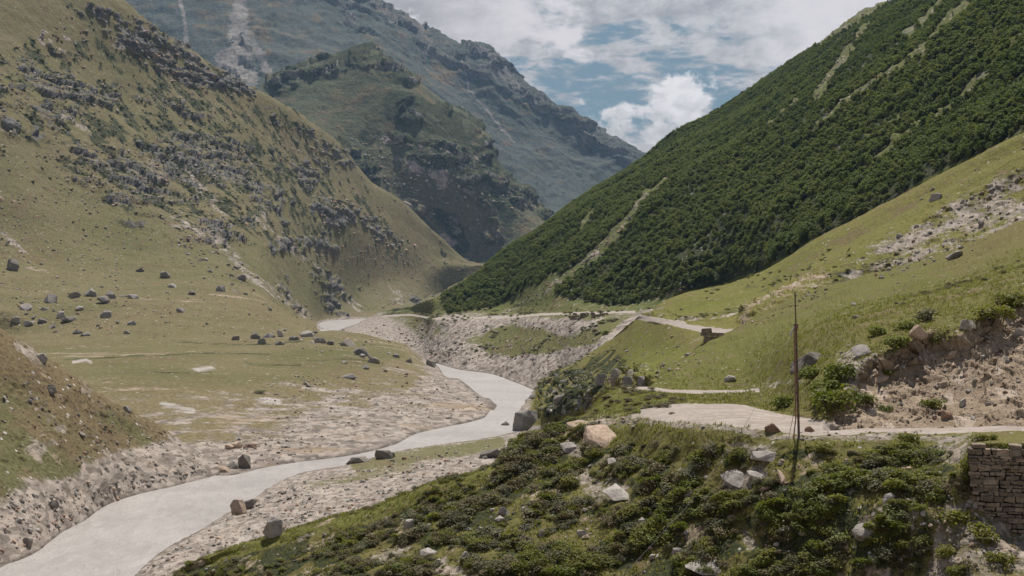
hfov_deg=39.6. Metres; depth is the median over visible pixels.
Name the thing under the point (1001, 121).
bushy tree
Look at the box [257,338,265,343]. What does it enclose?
boulder
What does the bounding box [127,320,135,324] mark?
boulder
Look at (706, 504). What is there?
leafy shrub
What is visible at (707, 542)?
leafy shrub
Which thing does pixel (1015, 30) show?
bushy tree
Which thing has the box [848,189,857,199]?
bushy tree
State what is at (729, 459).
leafy shrub
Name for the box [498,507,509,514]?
boulder
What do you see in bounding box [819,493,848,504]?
leafy shrub
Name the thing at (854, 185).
bushy tree
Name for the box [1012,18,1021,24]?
bushy tree
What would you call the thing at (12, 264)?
boulder
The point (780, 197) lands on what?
bushy tree
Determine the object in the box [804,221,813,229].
bushy tree
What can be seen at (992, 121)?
bushy tree
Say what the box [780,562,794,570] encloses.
leafy shrub
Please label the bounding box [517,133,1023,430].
grass spur
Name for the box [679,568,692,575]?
leafy shrub
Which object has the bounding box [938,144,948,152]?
bushy tree
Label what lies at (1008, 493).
retaining wall
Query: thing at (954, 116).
bushy tree
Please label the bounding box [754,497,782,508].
leafy shrub
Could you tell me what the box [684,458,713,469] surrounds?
leafy shrub
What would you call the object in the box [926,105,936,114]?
bushy tree
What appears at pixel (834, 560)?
leafy shrub
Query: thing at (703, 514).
leafy shrub
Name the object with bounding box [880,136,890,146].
bushy tree
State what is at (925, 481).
leafy shrub
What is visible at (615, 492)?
boulder
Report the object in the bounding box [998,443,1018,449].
leafy shrub
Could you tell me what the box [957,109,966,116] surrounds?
bushy tree
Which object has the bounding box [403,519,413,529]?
boulder
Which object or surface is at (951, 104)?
bushy tree
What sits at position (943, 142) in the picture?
bushy tree
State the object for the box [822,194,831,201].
bushy tree
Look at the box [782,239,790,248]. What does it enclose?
bushy tree
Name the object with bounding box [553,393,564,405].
boulder
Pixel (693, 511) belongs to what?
leafy shrub
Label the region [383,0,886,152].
sky
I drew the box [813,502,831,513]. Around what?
leafy shrub
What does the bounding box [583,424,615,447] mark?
boulder
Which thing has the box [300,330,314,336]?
boulder
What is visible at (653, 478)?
leafy shrub
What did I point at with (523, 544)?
leafy shrub
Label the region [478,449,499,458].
boulder
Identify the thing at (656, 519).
leafy shrub
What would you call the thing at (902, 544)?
leafy shrub
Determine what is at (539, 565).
leafy shrub
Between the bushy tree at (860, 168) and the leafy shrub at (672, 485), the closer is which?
the leafy shrub at (672, 485)
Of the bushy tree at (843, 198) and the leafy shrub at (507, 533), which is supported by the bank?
the leafy shrub at (507, 533)
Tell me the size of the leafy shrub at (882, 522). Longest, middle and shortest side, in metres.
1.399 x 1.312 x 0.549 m
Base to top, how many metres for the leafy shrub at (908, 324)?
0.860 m
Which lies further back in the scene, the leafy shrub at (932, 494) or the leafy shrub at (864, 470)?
the leafy shrub at (864, 470)
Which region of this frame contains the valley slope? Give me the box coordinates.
[0,0,496,475]
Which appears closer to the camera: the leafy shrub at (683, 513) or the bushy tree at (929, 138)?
the leafy shrub at (683, 513)
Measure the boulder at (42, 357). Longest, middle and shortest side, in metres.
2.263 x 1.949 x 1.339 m
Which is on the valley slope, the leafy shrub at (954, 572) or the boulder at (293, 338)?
the boulder at (293, 338)
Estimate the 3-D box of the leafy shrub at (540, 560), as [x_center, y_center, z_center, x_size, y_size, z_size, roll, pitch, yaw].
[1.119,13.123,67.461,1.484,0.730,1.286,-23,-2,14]
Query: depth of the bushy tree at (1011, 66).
515.79 m
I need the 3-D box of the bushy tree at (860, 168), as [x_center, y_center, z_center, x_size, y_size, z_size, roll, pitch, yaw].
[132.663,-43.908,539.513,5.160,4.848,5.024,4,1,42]
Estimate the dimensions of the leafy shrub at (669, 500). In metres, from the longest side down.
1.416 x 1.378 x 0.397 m
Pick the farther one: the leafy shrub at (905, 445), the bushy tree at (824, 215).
the bushy tree at (824, 215)
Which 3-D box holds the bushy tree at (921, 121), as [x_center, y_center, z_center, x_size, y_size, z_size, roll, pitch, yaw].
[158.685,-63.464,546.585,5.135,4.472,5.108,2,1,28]
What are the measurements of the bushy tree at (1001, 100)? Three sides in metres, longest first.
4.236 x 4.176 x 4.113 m
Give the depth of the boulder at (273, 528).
84.16 m
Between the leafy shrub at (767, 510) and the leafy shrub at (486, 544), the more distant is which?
the leafy shrub at (486, 544)
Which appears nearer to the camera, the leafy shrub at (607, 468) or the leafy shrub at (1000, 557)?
the leafy shrub at (1000, 557)
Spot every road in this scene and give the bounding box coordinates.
[383,311,634,319]
[622,386,1023,435]
[636,314,744,332]
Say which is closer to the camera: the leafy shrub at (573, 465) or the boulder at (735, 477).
the boulder at (735, 477)
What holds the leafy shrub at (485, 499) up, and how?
on the bank
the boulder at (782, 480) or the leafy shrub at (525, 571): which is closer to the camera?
the boulder at (782, 480)
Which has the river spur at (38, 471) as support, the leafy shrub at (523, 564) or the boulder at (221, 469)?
the boulder at (221, 469)
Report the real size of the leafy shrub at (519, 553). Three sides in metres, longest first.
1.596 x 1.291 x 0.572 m
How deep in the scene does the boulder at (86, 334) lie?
782.02 m
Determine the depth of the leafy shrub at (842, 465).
63.78 m
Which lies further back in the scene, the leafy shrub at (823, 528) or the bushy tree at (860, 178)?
the bushy tree at (860, 178)
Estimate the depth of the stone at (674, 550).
65.22 m
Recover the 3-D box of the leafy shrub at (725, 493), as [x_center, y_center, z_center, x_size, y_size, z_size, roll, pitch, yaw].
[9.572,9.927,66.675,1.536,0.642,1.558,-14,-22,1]
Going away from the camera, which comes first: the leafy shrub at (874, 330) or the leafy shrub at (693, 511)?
the leafy shrub at (693, 511)
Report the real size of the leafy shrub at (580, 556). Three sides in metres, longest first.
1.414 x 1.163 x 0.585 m
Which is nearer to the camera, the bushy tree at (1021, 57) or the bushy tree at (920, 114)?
the bushy tree at (1021, 57)
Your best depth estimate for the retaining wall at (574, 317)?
626.86 m
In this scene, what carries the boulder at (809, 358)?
on the bank
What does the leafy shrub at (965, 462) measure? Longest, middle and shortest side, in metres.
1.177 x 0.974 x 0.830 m
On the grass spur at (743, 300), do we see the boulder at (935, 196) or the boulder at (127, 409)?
the boulder at (935, 196)
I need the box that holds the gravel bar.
[135,431,525,575]
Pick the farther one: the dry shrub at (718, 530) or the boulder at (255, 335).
the boulder at (255, 335)
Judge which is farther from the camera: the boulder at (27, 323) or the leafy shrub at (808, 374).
the boulder at (27, 323)
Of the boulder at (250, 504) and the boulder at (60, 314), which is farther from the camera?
the boulder at (60, 314)
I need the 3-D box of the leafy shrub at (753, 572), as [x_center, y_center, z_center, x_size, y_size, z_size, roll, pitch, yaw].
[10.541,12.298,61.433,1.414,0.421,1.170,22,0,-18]
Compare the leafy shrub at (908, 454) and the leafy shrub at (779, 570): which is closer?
the leafy shrub at (779, 570)
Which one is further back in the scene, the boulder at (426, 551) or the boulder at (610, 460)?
the boulder at (610, 460)
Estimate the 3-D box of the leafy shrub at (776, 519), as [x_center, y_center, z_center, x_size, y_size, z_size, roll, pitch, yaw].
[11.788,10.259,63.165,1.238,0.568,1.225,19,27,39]
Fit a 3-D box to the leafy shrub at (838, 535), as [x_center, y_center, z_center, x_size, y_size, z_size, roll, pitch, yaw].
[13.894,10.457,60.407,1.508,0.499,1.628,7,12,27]
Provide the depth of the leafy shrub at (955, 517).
58.39 m
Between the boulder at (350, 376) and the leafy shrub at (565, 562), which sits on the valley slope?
the boulder at (350, 376)
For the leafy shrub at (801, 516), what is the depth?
62.05 m
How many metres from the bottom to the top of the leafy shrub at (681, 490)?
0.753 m
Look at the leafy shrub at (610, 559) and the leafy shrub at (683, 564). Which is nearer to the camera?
the leafy shrub at (683, 564)
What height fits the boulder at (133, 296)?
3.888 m
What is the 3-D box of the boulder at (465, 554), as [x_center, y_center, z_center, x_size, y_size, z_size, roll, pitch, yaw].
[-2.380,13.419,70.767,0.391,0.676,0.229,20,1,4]
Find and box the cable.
[622,334,791,575]
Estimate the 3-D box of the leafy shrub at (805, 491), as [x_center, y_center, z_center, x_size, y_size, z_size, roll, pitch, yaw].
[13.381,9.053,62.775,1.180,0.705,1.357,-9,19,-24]
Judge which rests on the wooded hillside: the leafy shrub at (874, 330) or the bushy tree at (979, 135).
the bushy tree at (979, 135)
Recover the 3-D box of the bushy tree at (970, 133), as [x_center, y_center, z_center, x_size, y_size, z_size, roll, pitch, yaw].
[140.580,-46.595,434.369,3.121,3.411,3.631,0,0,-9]
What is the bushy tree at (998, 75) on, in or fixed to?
on the wooded hillside
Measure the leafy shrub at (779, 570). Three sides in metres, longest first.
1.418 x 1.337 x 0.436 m
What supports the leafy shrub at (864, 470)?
on the bank
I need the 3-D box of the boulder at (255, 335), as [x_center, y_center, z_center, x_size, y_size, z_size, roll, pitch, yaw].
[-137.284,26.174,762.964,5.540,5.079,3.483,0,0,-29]
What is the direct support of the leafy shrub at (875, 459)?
on the bank
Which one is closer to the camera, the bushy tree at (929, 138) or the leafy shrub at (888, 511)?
the leafy shrub at (888, 511)
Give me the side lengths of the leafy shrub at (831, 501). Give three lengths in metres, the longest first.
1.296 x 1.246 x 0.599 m
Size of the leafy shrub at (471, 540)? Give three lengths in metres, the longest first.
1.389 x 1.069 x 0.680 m
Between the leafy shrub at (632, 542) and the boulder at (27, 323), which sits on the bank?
the leafy shrub at (632, 542)
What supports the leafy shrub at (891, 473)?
on the bank
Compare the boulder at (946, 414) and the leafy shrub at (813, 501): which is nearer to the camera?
the leafy shrub at (813, 501)
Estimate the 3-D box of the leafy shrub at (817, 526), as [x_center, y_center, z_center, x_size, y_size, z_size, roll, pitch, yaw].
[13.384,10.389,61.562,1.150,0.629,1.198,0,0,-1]
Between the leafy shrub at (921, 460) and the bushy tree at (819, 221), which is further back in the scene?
the bushy tree at (819, 221)
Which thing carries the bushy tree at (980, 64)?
on the wooded hillside
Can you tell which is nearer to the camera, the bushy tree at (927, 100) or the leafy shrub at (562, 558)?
the leafy shrub at (562, 558)
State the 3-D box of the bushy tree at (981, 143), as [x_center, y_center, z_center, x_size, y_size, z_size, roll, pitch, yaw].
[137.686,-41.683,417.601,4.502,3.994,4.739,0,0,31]
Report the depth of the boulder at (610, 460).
76.71 m
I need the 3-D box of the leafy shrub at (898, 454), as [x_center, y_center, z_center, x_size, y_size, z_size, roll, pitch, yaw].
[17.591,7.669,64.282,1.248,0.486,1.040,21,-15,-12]
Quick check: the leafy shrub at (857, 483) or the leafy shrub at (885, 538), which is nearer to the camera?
the leafy shrub at (885, 538)
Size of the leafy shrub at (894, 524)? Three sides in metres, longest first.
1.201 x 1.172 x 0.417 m
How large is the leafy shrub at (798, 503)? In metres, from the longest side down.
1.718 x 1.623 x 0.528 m
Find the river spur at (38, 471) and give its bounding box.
[0,328,222,566]
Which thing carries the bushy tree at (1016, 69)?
on the wooded hillside
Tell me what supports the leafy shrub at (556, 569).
on the bank
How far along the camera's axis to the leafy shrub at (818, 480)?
62.99 m
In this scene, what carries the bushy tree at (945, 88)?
on the wooded hillside
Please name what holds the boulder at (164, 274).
on the valley slope
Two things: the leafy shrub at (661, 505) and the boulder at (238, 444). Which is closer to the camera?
the leafy shrub at (661, 505)
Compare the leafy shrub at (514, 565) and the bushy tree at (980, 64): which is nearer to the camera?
the leafy shrub at (514, 565)
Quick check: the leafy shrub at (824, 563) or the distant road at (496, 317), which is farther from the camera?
the distant road at (496, 317)
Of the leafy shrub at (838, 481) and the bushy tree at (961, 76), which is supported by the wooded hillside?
the bushy tree at (961, 76)
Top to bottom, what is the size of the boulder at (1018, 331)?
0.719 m
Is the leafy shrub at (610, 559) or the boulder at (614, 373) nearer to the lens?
the leafy shrub at (610, 559)
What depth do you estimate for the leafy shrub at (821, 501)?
61.72 m
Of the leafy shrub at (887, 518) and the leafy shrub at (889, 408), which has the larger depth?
the leafy shrub at (889, 408)
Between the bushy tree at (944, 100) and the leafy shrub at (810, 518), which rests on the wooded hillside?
the bushy tree at (944, 100)
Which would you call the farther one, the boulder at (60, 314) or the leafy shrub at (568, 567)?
the boulder at (60, 314)
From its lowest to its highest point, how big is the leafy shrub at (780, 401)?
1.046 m
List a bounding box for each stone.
[577,530,586,536]
[638,517,645,522]
[671,548,680,553]
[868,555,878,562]
[920,510,925,516]
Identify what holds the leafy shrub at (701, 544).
on the bank
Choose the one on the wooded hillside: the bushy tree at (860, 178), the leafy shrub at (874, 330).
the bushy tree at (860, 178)
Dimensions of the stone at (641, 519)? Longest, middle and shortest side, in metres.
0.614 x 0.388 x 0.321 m
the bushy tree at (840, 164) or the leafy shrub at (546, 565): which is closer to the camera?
the leafy shrub at (546, 565)
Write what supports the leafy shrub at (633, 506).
on the bank
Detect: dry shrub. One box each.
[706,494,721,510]
[713,527,730,537]
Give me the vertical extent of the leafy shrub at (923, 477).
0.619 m
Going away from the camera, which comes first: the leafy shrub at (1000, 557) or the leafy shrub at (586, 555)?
the leafy shrub at (1000, 557)
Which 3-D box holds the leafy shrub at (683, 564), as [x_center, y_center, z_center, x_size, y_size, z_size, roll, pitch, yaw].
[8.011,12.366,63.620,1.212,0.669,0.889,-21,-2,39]
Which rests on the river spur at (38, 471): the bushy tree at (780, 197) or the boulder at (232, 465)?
the boulder at (232, 465)
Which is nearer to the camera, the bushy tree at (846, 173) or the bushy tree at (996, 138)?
the bushy tree at (996, 138)
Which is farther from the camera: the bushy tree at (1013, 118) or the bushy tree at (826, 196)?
the bushy tree at (826, 196)
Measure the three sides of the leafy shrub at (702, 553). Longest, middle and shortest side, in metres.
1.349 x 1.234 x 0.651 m
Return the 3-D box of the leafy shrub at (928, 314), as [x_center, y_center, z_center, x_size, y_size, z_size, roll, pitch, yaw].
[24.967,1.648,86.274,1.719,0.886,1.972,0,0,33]
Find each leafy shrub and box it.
[438,527,455,536]
[463,534,478,545]
[463,541,492,549]
[465,529,479,536]
[468,536,491,548]
[475,495,506,504]
[479,535,496,541]
[481,527,505,537]
[484,559,512,571]
[494,565,511,573]
[499,529,525,539]
[507,561,525,573]
[513,549,538,558]
[514,540,537,549]
[514,560,533,570]
[516,561,533,575]
[520,548,545,560]
[523,554,548,571]
[529,561,547,575]
[537,562,554,568]
[544,565,564,575]
[546,552,566,559]
[547,538,567,549]
[548,554,572,562]
[549,550,568,563]
[554,539,577,549]
[557,461,582,468]
[558,559,572,566]
[560,563,584,575]
[561,568,588,575]
[570,562,587,568]
[571,549,590,560]
[581,550,606,568]
[584,560,602,567]
[589,552,611,564]
[601,552,619,566]
[603,466,615,472]
[603,540,622,550]
[616,502,645,518]
[626,538,650,549]
[628,527,655,542]
[628,538,652,551]
[629,526,643,538]
[637,495,657,505]
[637,520,661,531]
[638,474,663,482]
[639,527,665,545]
[642,521,667,535]
[646,514,668,523]
[653,449,672,460]
[653,507,677,515]
[654,506,672,517]
[656,454,668,463]
[656,493,676,507]
[656,498,680,503]
[656,527,678,545]
[665,518,676,529]
[666,521,688,529]
[667,482,679,489]
[667,485,695,498]
[671,552,691,565]
[674,468,699,479]
[675,510,690,519]
[676,477,702,487]
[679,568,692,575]
[680,556,698,568]
[683,497,700,505]
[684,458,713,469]
[685,503,701,516]
[688,449,705,460]
[690,455,705,463]
[691,492,708,502]
[692,548,710,561]
[693,487,710,494]
[693,566,712,573]
[694,456,713,462]
[694,541,715,550]
[697,503,709,519]
[698,502,717,510]
[698,536,712,545]
[699,443,715,455]
[703,490,730,503]
[710,499,743,513]
[711,523,732,533]
[715,497,735,504]
[718,499,741,508]
[723,452,740,463]
[741,564,763,575]
[750,547,778,565]
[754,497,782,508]
[755,546,776,559]
[756,514,774,519]
[759,503,778,517]
[765,509,784,527]
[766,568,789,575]
[767,565,787,573]
[769,393,793,408]
[771,498,787,507]
[777,512,793,519]
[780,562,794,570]
[785,496,815,509]
[788,485,804,496]
[788,505,813,522]
[790,521,807,534]
[792,498,811,512]
[792,561,818,574]
[795,495,814,502]
[798,363,822,379]
[798,550,815,561]
[799,538,836,555]
[801,481,821,499]
[801,492,823,503]
[801,514,822,522]
[806,375,840,394]
[806,506,818,516]
[807,523,825,531]
[810,561,835,575]
[811,471,833,489]
[811,483,827,494]
[812,471,843,483]
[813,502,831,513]
[813,556,843,568]
[816,472,833,485]
[816,493,846,510]
[816,522,836,537]
[817,508,833,519]
[819,461,834,472]
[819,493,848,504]
[819,551,844,565]
[820,501,845,514]
[822,479,847,488]
[823,554,842,570]
[824,495,847,506]
[825,481,842,493]
[825,526,849,542]
[827,486,844,491]
[828,466,851,472]
[830,460,849,466]
[830,468,859,479]
[831,477,849,487]
[832,463,850,471]
[841,476,854,487]
[845,470,862,479]
[851,476,874,485]
[856,392,877,403]
[858,449,875,459]
[858,469,871,473]
[859,473,882,482]
[860,456,887,466]
[860,478,887,492]
[862,521,876,530]
[863,467,889,483]
[865,529,888,543]
[867,324,886,335]
[871,506,900,521]
[872,531,890,542]
[874,513,898,526]
[874,514,886,525]
[876,403,893,411]
[876,478,907,491]
[877,470,910,481]
[879,443,902,452]
[881,466,902,481]
[882,333,909,347]
[882,515,898,530]
[883,503,907,517]
[883,508,906,524]
[887,520,912,532]
[888,449,906,457]
[888,539,910,550]
[890,441,919,448]
[891,317,922,329]
[891,451,914,461]
[895,431,920,443]
[895,451,919,459]
[905,449,930,457]
[907,534,929,546]
[908,308,939,320]
[910,453,928,466]
[910,469,928,477]
[912,472,944,483]
[915,448,932,457]
[915,466,938,472]
[917,482,941,499]
[918,478,943,488]
[929,331,944,344]
[935,508,979,526]
[941,564,966,575]
[960,454,977,472]
[964,304,1016,322]
[964,432,988,441]
[966,521,1000,544]
[980,551,1016,565]
[987,291,1023,307]
[989,433,998,439]
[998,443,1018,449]
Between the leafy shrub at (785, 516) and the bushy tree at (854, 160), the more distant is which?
the bushy tree at (854, 160)
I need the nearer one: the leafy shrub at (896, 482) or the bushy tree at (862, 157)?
the leafy shrub at (896, 482)
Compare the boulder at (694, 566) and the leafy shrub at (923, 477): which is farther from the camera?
the boulder at (694, 566)
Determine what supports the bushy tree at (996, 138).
on the wooded hillside
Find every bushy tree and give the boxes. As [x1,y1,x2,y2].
[769,250,777,260]
[777,195,783,202]
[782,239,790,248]
[788,232,793,241]
[790,195,797,203]
[798,227,808,237]
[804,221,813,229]
[806,214,815,219]
[808,225,815,232]
[816,214,823,224]
[820,212,827,222]
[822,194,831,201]
[826,179,835,184]
[833,200,841,210]
[834,161,843,168]
[839,196,848,205]
[841,170,849,179]
[843,175,852,183]
[844,163,855,172]
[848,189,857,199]
[849,195,857,201]
[850,158,857,166]
[851,180,858,189]
[852,152,860,158]
[854,166,866,173]
[855,175,865,186]
[856,153,867,163]
[857,148,864,157]
[862,170,872,178]
[878,161,889,167]
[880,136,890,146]
[904,138,913,146]
[911,172,922,181]
[917,109,926,117]
[918,117,928,125]
[922,95,931,102]
[922,136,931,144]
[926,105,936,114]
[936,77,950,86]
[937,139,948,147]
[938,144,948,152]
[939,96,950,105]
[942,86,949,95]
[948,98,957,106]
[948,113,957,121]
[957,71,969,80]
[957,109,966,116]
[957,143,969,153]
[958,113,969,119]
[964,143,974,153]
[965,109,975,115]
[966,130,975,138]
[970,114,978,121]
[971,137,979,146]
[972,112,983,121]
[973,139,986,150]
[974,62,984,72]
[975,123,988,134]
[976,131,984,139]
[981,111,991,120]
[981,128,992,141]
[988,100,1000,109]
[989,119,998,128]
[990,133,1003,141]
[992,104,1002,111]
[993,112,1006,119]
[993,118,1006,128]
[996,73,1003,82]
[996,97,1006,105]
[997,123,1010,136]
[999,38,1009,44]
[1005,63,1019,72]
[1005,74,1012,82]
[1006,115,1019,129]
[1007,109,1018,115]
[1010,28,1019,35]
[1011,52,1022,60]
[1011,64,1020,75]
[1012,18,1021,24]
[1013,86,1022,97]
[1017,54,1023,64]
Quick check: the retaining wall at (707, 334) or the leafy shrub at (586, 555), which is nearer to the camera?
the leafy shrub at (586, 555)
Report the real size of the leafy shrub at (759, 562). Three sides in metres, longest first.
1.465 x 1.198 x 0.653 m
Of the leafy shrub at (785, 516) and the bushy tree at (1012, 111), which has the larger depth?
the bushy tree at (1012, 111)
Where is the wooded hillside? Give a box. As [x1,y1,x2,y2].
[338,0,1023,389]
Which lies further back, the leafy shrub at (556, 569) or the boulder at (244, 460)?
the boulder at (244, 460)
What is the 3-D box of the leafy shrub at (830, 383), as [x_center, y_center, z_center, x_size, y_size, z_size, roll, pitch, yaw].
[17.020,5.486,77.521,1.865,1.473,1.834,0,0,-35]
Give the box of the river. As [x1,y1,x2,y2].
[0,318,533,575]
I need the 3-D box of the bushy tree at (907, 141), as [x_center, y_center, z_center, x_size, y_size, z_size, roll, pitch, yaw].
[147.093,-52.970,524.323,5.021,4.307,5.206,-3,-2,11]
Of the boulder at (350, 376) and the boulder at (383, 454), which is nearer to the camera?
the boulder at (383, 454)
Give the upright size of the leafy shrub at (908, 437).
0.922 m
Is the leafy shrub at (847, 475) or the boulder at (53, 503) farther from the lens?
the boulder at (53, 503)
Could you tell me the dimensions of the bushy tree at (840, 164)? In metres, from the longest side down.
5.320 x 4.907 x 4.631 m
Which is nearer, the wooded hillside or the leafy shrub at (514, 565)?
the leafy shrub at (514, 565)
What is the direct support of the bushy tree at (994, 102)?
on the wooded hillside
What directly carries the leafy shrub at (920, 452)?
on the bank
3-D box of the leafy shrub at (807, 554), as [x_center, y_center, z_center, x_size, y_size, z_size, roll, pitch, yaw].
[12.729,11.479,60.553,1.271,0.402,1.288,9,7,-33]
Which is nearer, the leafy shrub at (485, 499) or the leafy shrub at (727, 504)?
the leafy shrub at (727, 504)
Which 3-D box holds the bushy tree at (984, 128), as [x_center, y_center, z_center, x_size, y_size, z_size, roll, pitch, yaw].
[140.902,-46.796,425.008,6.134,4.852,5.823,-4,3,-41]
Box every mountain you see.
[125,0,645,217]
[257,41,553,264]
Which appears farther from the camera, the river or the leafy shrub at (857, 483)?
the river
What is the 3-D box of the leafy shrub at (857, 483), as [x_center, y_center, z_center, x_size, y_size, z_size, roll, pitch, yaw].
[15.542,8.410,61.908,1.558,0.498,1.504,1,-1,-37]
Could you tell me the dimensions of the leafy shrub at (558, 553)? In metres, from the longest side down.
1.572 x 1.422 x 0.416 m
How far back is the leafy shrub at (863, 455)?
64.81 m
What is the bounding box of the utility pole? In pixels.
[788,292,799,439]
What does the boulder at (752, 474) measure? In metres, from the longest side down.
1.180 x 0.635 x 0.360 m
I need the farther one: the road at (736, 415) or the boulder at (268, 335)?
the boulder at (268, 335)
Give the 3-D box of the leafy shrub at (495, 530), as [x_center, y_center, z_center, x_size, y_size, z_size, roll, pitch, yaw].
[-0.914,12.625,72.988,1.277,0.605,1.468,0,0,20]
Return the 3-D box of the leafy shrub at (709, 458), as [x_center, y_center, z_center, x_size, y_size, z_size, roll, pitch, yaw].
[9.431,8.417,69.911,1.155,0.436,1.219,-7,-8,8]
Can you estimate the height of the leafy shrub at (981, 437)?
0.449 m
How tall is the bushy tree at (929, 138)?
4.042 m
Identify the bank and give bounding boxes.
[173,220,1023,575]
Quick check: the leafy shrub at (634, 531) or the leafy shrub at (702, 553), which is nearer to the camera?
the leafy shrub at (702, 553)
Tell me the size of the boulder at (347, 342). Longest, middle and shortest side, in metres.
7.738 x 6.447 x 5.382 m
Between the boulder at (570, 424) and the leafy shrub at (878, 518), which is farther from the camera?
the boulder at (570, 424)
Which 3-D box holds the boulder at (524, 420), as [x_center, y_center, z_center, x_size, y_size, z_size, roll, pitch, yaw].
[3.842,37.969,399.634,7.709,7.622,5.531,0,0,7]
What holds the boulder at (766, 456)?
on the bank
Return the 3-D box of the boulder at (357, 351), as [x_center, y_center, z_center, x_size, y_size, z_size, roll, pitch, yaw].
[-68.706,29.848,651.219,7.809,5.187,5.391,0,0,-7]
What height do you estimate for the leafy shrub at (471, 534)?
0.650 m
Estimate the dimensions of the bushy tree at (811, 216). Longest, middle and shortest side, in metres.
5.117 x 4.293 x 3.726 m
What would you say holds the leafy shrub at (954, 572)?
on the bank
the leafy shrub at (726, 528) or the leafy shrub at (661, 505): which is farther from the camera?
the leafy shrub at (661, 505)
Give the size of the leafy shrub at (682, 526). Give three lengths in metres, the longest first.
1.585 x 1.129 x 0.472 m
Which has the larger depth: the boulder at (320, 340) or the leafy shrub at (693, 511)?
the boulder at (320, 340)
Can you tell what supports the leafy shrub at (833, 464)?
on the bank
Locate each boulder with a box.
[7,259,19,271]
[11,316,19,322]
[20,303,31,310]
[22,537,32,545]
[24,320,33,325]
[37,318,46,322]
[37,353,47,362]
[44,294,57,302]
[47,384,56,394]
[48,500,59,508]
[57,311,65,317]
[61,316,76,321]
[69,291,80,297]
[72,329,82,333]
[75,305,83,309]
[79,431,85,437]
[80,332,89,335]
[84,287,96,296]
[97,296,109,303]
[100,310,111,317]
[105,291,115,298]
[123,406,131,412]
[127,294,138,298]
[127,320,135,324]
[160,271,170,277]
[167,283,176,287]
[176,307,185,312]
[216,286,225,291]
[217,466,230,472]
[225,444,233,448]
[226,461,238,468]
[230,499,246,514]
[231,336,239,339]
[232,441,241,447]
[236,274,245,281]
[238,454,250,468]
[244,499,255,508]
[245,443,256,447]
[250,332,260,338]
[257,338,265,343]
[263,333,274,337]
[263,516,282,537]
[275,341,284,344]
[277,330,283,336]
[289,336,298,340]
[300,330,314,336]
[314,337,326,342]
[340,339,355,345]
[341,374,356,379]
[346,456,369,463]
[353,348,369,355]
[367,357,379,363]
[375,450,395,459]
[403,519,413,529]
[420,548,436,556]
[426,359,435,367]
[461,551,468,556]
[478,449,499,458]
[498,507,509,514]
[512,410,537,430]
[539,529,545,536]
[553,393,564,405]
[560,442,576,453]
[566,420,588,431]
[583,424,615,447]
[595,374,607,385]
[602,483,628,500]
[607,458,615,464]
[610,368,619,386]
[622,376,633,385]
[637,376,645,386]
[685,558,720,574]
[720,469,744,487]
[724,375,735,381]
[747,470,765,479]
[750,450,777,461]
[764,423,780,432]
[777,468,785,483]
[790,352,820,374]
[804,426,813,431]
[851,344,871,357]
[852,522,876,541]
[870,409,876,415]
[872,372,888,383]
[883,493,894,506]
[909,325,927,339]
[929,193,941,201]
[941,410,952,418]
[945,251,962,260]
[946,351,956,359]
[959,319,975,329]
[959,399,965,406]
[1013,328,1023,336]
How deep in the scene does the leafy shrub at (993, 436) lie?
60.86 m
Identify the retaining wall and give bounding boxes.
[569,313,588,320]
[590,313,607,317]
[700,328,723,342]
[967,443,1023,532]
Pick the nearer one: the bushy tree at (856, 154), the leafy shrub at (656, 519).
the leafy shrub at (656, 519)

